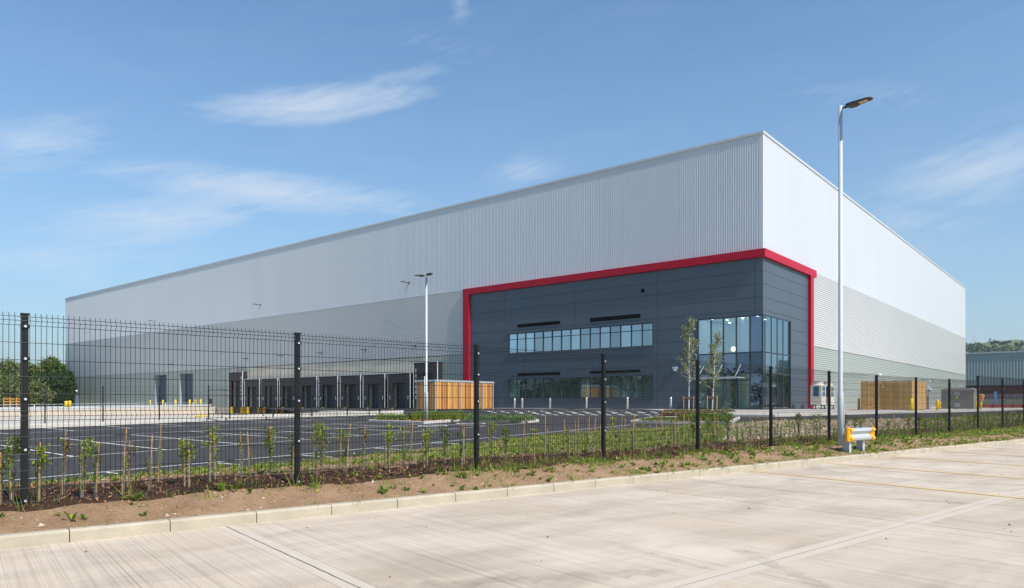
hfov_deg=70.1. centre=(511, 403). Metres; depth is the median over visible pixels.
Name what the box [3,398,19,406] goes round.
timber fence
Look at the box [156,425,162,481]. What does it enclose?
young sapling
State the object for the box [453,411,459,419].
ornamental grass
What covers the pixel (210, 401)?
fence
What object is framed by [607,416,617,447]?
young sapling
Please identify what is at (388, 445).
young sapling
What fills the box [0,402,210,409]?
crash barrier
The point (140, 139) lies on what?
sky
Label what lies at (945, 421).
young sapling
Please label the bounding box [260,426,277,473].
young sapling
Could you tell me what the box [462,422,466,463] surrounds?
young sapling
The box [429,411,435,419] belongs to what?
ornamental grass
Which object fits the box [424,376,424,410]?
metal post
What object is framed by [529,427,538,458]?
young sapling
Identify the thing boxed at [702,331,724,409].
birch tree
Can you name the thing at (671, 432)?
young sapling
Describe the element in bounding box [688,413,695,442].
young sapling
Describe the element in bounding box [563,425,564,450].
young sapling
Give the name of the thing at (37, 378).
broadleaf tree
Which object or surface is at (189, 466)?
young sapling
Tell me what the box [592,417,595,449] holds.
young sapling
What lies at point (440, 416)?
ornamental grass
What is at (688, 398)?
tree stake
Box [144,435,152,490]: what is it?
young sapling
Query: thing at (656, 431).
young sapling
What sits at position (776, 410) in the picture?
paved apron
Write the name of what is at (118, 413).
retaining wall
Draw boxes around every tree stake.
[683,396,693,410]
[706,396,717,408]
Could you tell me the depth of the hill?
1013.41 m
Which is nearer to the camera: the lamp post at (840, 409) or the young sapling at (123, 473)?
the young sapling at (123, 473)
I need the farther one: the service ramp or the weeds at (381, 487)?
the service ramp
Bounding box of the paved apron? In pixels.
[497,407,1022,414]
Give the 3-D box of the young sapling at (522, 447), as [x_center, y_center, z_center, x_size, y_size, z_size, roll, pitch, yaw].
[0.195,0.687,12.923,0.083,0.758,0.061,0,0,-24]
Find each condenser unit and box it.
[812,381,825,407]
[824,382,833,408]
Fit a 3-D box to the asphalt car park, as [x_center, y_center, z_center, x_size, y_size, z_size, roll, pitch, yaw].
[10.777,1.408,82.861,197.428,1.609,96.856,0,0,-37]
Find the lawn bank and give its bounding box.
[979,399,1020,403]
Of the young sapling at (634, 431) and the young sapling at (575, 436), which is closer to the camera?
the young sapling at (575, 436)
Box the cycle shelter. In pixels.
[413,380,493,410]
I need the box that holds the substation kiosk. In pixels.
[941,388,976,408]
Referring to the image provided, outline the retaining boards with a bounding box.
[979,404,1022,407]
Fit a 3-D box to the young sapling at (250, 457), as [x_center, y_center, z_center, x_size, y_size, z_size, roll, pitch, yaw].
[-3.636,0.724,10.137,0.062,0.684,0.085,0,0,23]
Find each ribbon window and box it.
[507,322,654,354]
[507,374,654,399]
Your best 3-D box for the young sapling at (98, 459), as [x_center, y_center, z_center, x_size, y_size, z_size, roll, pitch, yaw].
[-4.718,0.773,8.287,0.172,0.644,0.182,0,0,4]
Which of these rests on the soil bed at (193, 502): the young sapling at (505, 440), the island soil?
the young sapling at (505, 440)
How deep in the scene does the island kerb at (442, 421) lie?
37.82 m
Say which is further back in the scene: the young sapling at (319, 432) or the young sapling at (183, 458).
the young sapling at (319, 432)
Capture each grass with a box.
[1,413,1023,527]
[414,411,420,419]
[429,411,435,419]
[437,410,443,419]
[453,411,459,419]
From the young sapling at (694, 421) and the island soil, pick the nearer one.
the young sapling at (694, 421)
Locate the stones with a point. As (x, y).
(166, 515)
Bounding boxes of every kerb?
[0,411,355,429]
[0,439,1023,549]
[368,416,538,423]
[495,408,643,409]
[630,416,739,423]
[733,409,1022,416]
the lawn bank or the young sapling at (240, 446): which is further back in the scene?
the lawn bank
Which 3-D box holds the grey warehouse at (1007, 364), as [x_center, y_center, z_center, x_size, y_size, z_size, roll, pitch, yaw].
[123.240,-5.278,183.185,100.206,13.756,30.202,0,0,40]
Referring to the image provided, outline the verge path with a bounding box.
[0,416,262,425]
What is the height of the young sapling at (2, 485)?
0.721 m
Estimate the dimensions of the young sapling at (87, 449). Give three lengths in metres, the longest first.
0.756 x 0.273 x 0.197 m
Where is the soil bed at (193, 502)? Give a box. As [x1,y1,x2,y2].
[0,416,1023,533]
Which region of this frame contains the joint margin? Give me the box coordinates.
[217,489,1023,587]
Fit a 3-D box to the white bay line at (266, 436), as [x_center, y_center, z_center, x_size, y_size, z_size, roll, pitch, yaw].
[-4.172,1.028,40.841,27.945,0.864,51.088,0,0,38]
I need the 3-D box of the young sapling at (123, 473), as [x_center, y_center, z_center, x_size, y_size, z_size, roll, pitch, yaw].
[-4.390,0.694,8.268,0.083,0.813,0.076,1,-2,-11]
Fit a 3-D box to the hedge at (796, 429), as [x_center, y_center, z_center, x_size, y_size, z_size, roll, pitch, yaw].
[11.542,0.883,28.506,7.509,0.446,22.227,0,0,29]
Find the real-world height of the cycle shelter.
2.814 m
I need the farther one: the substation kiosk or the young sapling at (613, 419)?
the substation kiosk
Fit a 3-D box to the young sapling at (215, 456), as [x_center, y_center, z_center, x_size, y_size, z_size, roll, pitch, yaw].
[-3.945,0.665,9.656,0.260,0.799,0.246,-2,-1,40]
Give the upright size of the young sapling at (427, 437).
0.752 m
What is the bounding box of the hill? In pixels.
[967,339,1023,349]
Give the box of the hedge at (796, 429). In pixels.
[723,417,914,440]
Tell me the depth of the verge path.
41.27 m
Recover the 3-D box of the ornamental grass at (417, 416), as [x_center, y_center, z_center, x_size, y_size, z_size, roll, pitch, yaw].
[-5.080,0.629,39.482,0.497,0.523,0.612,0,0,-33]
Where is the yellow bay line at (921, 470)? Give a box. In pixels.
[753,447,1023,498]
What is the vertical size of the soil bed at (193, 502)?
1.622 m
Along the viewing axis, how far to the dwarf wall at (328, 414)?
50.42 m
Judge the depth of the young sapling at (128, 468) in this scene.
9.04 m
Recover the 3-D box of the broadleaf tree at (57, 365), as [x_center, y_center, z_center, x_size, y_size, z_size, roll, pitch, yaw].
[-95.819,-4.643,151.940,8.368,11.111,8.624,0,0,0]
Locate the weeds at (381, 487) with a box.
[0,413,1023,519]
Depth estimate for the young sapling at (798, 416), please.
20.48 m
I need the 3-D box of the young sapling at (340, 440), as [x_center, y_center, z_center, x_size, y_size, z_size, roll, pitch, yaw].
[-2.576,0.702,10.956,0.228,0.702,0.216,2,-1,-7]
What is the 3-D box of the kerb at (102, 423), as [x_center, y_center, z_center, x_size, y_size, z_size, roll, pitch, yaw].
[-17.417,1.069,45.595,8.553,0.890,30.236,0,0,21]
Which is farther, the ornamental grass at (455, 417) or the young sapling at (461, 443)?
the ornamental grass at (455, 417)
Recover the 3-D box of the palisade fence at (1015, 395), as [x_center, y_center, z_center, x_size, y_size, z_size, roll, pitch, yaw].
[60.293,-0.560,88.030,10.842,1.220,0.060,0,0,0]
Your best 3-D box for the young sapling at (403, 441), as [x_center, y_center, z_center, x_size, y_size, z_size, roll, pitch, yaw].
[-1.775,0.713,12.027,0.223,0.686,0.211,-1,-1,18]
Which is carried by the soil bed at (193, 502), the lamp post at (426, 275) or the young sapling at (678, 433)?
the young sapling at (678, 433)
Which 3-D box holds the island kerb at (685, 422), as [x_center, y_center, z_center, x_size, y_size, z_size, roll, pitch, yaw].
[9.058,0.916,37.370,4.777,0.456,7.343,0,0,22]
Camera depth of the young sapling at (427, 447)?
11.79 m
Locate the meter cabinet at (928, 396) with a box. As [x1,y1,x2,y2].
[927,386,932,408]
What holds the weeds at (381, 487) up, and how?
on the soil bed at (193, 502)
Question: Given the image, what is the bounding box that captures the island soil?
[642,416,734,420]
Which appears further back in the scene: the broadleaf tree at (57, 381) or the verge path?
the broadleaf tree at (57, 381)
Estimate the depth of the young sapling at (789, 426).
20.43 m
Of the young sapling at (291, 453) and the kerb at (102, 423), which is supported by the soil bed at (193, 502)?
the young sapling at (291, 453)
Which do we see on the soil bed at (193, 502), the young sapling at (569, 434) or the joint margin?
the young sapling at (569, 434)
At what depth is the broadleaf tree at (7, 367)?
156.18 m
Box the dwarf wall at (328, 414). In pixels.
[222,410,403,417]
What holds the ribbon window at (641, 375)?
in the warehouse at (733, 242)
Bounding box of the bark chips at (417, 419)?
[372,414,534,420]
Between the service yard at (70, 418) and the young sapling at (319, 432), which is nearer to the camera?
the young sapling at (319, 432)
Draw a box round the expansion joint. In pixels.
[226,489,1022,587]
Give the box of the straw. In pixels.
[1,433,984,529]
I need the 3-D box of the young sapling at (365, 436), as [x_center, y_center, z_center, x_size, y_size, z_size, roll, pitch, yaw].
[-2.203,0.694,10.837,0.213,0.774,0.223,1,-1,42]
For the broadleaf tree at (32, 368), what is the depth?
147.26 m
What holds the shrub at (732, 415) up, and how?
on the island soil
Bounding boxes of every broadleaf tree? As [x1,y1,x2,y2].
[0,357,19,378]
[0,368,15,382]
[0,376,19,406]
[6,362,45,383]
[13,378,56,406]
[16,372,50,406]
[37,355,66,405]
[38,371,77,405]
[55,369,76,404]
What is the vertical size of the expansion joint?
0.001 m
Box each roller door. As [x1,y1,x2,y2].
[155,374,166,404]
[180,373,193,404]
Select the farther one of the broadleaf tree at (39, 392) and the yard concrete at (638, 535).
the broadleaf tree at (39, 392)
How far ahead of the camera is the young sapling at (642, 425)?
15.35 m
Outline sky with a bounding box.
[0,0,1023,364]
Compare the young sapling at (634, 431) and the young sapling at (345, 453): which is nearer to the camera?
the young sapling at (345, 453)
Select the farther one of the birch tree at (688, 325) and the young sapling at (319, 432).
the birch tree at (688, 325)
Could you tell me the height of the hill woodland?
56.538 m
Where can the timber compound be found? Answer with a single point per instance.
(896, 389)
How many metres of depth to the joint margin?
6.57 m
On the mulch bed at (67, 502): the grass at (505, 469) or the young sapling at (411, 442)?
the young sapling at (411, 442)
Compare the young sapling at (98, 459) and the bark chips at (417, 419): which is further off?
the bark chips at (417, 419)
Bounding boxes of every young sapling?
[0,445,13,504]
[4,431,19,499]
[32,442,51,501]
[56,431,73,494]
[76,438,99,496]
[88,443,101,490]
[121,429,127,493]
[127,444,137,485]
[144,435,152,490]
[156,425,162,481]
[178,438,192,485]
[181,443,197,486]
[201,431,219,480]
[202,424,224,476]
[236,432,250,475]
[247,432,252,476]
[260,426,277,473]
[283,433,293,477]
[310,419,326,473]
[316,432,328,471]
[333,428,346,462]
[337,424,352,471]
[355,424,369,459]
[382,423,397,468]
[385,431,395,467]
[397,427,411,464]
[408,423,412,465]
[421,428,432,467]
[422,434,431,464]
[439,426,450,463]
[453,427,467,464]
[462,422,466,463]
[488,419,496,457]
[502,426,510,459]
[521,434,523,459]
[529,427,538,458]
[544,415,546,452]
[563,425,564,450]
[563,427,574,457]
[574,421,575,451]
[576,417,579,457]
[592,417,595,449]
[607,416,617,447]
[617,416,622,453]
[631,419,633,451]
[634,414,635,447]
[639,423,647,446]
[654,415,657,449]
[669,420,677,446]
[672,413,675,445]
[677,419,678,446]
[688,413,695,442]
[704,418,711,437]
[724,418,729,443]
[752,416,759,440]
[786,419,792,437]
[794,413,801,434]
[942,412,946,429]
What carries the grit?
on the yard concrete at (638, 535)
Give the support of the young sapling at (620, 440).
on the soil bed at (193, 502)
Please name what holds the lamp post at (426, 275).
on the island soil
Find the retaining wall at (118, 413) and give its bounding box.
[0,407,216,416]
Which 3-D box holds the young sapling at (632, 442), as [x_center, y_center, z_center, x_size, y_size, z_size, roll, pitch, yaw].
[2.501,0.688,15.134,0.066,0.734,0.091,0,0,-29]
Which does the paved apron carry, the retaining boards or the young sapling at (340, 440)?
the retaining boards
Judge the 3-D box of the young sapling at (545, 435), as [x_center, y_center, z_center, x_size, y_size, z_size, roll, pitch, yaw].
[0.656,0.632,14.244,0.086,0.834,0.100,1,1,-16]
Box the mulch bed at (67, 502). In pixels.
[0,424,1020,511]
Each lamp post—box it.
[414,273,432,419]
[837,97,873,445]
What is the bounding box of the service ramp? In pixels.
[0,406,175,410]
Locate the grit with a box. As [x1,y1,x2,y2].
[84,452,1011,579]
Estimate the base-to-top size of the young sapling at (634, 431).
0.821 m
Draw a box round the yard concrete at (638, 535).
[0,443,1023,587]
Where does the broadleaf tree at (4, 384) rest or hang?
on the service ramp
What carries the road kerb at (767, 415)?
on the asphalt car park
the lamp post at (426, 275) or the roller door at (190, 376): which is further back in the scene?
the roller door at (190, 376)
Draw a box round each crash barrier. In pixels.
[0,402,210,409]
[843,427,875,452]
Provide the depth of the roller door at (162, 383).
127.13 m
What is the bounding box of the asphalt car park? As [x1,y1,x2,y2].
[0,408,1022,486]
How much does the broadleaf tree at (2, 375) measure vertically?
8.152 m
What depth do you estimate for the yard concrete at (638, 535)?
7.15 m
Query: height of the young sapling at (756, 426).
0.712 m
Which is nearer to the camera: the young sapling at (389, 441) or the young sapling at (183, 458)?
the young sapling at (183, 458)
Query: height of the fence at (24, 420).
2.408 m
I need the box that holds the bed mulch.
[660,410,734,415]
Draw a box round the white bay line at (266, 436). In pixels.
[1,410,659,480]
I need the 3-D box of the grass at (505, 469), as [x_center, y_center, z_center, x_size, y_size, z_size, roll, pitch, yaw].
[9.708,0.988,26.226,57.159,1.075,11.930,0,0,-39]
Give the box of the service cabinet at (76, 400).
[74,390,78,405]
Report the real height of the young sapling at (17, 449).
0.800 m
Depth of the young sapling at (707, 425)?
17.79 m
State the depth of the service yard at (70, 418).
82.79 m
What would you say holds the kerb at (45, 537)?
on the yard concrete at (638, 535)
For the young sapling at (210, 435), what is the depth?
9.19 m
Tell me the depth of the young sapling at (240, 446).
9.99 m
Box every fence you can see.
[0,312,1023,505]
[0,385,379,423]
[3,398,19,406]
[985,394,1022,403]
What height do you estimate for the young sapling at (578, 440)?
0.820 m
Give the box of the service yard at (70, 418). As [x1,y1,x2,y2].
[0,414,221,424]
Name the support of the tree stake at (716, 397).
on the bed mulch
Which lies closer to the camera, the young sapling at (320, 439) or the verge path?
the young sapling at (320, 439)
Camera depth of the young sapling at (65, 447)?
8.12 m
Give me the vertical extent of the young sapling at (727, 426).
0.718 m
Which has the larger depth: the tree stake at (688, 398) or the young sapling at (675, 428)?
the tree stake at (688, 398)
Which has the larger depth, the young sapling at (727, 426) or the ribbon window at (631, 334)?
the ribbon window at (631, 334)
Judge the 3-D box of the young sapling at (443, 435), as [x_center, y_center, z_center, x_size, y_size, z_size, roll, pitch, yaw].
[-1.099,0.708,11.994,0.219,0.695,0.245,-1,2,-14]
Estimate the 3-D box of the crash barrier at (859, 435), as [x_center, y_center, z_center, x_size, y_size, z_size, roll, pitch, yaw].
[8.505,0.995,17.950,1.376,0.814,0.297,0,0,-40]
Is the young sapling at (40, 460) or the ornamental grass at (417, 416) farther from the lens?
the ornamental grass at (417, 416)
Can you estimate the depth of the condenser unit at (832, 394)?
64.57 m
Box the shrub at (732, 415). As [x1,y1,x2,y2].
[726,413,733,421]
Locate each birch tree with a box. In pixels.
[677,315,700,410]
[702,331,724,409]
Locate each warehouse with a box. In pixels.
[65,130,965,414]
[966,351,1023,398]
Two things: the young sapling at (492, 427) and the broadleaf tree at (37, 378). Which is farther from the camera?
the broadleaf tree at (37, 378)
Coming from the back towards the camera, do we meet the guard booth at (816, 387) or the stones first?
the guard booth at (816, 387)
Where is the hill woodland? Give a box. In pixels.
[966,338,1023,352]
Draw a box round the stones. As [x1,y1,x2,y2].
[13,427,1022,526]
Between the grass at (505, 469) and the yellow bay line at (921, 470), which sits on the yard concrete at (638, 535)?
the yellow bay line at (921, 470)
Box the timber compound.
[861,380,925,409]

